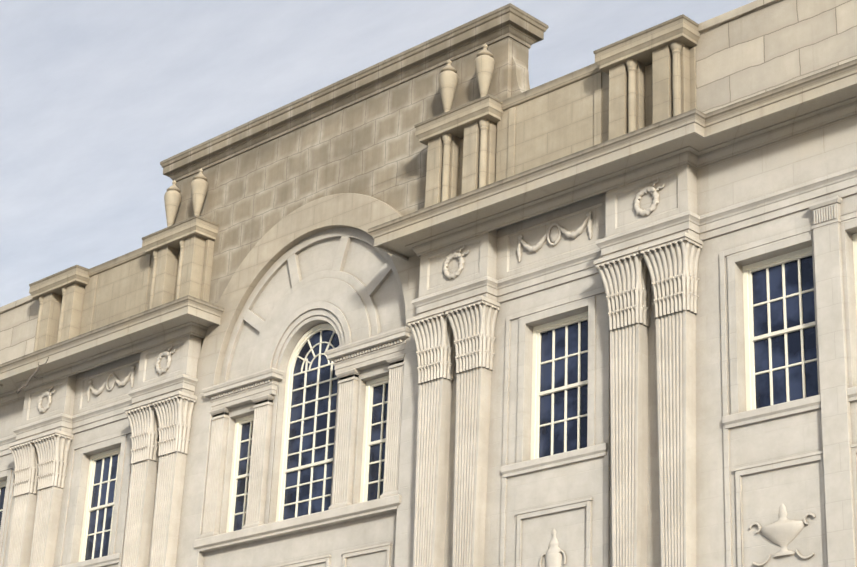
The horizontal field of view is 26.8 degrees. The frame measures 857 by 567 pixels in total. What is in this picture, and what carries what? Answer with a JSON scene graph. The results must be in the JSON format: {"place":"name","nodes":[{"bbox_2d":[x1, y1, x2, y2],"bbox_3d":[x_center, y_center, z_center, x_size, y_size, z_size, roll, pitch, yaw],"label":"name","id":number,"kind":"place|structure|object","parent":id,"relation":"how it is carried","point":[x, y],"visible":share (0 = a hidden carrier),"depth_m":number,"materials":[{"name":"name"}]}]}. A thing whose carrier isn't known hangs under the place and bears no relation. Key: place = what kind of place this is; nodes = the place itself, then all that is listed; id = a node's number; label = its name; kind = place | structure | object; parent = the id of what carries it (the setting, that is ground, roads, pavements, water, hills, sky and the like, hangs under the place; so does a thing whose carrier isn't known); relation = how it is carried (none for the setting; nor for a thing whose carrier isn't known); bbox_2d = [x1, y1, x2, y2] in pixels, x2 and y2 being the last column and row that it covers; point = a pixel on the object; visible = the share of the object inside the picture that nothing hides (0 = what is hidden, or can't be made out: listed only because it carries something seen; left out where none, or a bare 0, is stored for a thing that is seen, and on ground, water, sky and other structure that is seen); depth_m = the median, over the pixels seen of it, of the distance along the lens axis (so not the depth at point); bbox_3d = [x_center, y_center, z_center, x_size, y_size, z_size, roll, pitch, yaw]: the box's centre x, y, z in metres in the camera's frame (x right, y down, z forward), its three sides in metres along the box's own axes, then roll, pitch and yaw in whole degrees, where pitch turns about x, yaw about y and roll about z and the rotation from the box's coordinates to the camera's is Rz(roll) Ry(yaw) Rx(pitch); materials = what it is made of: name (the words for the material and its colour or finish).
{"place":"outdoors","nodes":[
{"label":"outdoors","id":0,"kind":"place"},
{"bbox_2d":[16,357,48,393],"bbox_3d":[-1.762,0.409,7.995,0.137,0.170,0.035,2,-22,2],"label":"bare twig tree","id":1,"kind":"object","parent":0,"point":[26,384],"visible":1,"depth_m":7.98,"materials":[{"name":"plant"}]},
{"bbox_2d":[176,376,293,566],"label":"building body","id":2,"kind":"structure","parent":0,"point":[287,463],"depth_m":39.74,"materials":[{"name":"stone"}]},
{"bbox_2d":[0,0,755,306],"bbox_3d":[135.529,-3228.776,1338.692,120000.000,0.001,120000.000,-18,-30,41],"label":"sky","id":3,"kind":"structure","parent":0,"point":[107,107],"depth_m":7348.83,"materials":[{"name":"grey"}]},
{"label":"ground","id":4,"kind":"structure","parent":0,"visible":0},
{"bbox_2d":[0,192,856,566],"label":"wall","id":5,"kind":"structure","parent":4,"relation":"on","point":[796,490],"depth_m":31.91,"materials":[{"name":"beige stone"}]},
{"bbox_2d":[203,228,405,566],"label":"recessed wall","id":6,"kind":"structure","parent":5,"relation":"attached to","point":[345,283],"depth_m":38.98,"materials":[{"name":"beige stone"}]},
{"bbox_2d":[194,326,410,566],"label":"window surround","id":7,"kind":"object","parent":6,"relation":"attached to","point":[351,361],"visible":0.96,"depth_m":37.65,"materials":[{"name":"beige stone"}]},
{"bbox_2d":[194,193,419,394],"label":"arch","id":8,"kind":"structure","parent":5,"relation":"attached to","point":[280,238],"depth_m":40.64,"materials":[{"name":"beige stone"}]},
{"bbox_2d":[6,310,695,566],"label":"pilaster shafts","id":9,"kind":"object","parent":5,"relation":"attached to","point":[34,530],"visible":1,"depth_m":33.66,"materials":[{"name":"beige stone"}]},
{"bbox_2d":[8,232,702,496],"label":"column capitals","id":10,"kind":"object","parent":9,"relation":"on","point":[464,331],"visible":1,"depth_m":35.09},
{"bbox_2d":[160,3,548,347],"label":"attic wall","id":11,"kind":"structure","parent":5,"relation":"on","point":[264,174],"depth_m":40.40,"materials":[{"name":"beige stone"}]},
{"bbox_2d":[37,177,815,566],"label":"relief ornaments","id":12,"kind":"object","parent":5,"relation":"attached to","point":[783,531],"visible":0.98,"depth_m":32.87,"materials":[{"name":"stone"}]},
{"bbox_2d":[0,196,856,566],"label":"facade trim","id":13,"kind":"structure","parent":5,"relation":"attached to","point":[826,230],"depth_m":30.17,"materials":[{"name":"beige stone"}]},
{"bbox_2d":[0,114,856,456],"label":"frieze","id":14,"kind":"object","parent":5,"relation":"attached to","point":[782,178],"visible":0.88,"depth_m":33.96,"materials":[{"name":"stone"}]},
{"bbox_2d":[0,59,856,405],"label":"cornice","id":15,"kind":"structure","parent":5,"relation":"attached to","point":[694,137],"depth_m":33.99,"materials":[{"name":"stone"}]},
{"bbox_2d":[29,14,699,351],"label":"parapet pedestals","id":16,"kind":"object","parent":15,"relation":"on","point":[639,80],"visible":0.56,"depth_m":36.35,"materials":[{"name":"stone"}]},
{"bbox_2d":[164,44,494,226],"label":"urns","id":17,"kind":"object","parent":16,"relation":"on","point":[484,62],"visible":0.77,"depth_m":37.90,"materials":[{"name":"stone"}]},
{"bbox_2d":[0,0,856,363],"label":"parapet wall","id":18,"kind":"structure","parent":15,"relation":"on","point":[752,48],"depth_m":32.31,"materials":[{"name":"beige stone"}]},
{"bbox_2d":[0,233,856,561],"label":"window frames","id":19,"kind":"structure","parent":5,"relation":"attached to","point":[580,317],"depth_m":37.01,"materials":[{"name":"white wood"}]},
{"bbox_2d":[0,256,817,560],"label":"window glass","id":20,"kind":"object","parent":19,"relation":"in","point":[778,342],"visible":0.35,"depth_m":33.90,"materials":[{"name":"blue glass"}]},
{"bbox_2d":[100,256,809,459],"bbox_3d":[-2.337,3.013,38.779,52.260,4.660,0.260,-18,-30,41],"label":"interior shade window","id":21,"kind":"structure","parent":5,"relation":"attached to","point":[585,320],"depth_m":33.81,"materials":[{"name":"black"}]}
]}

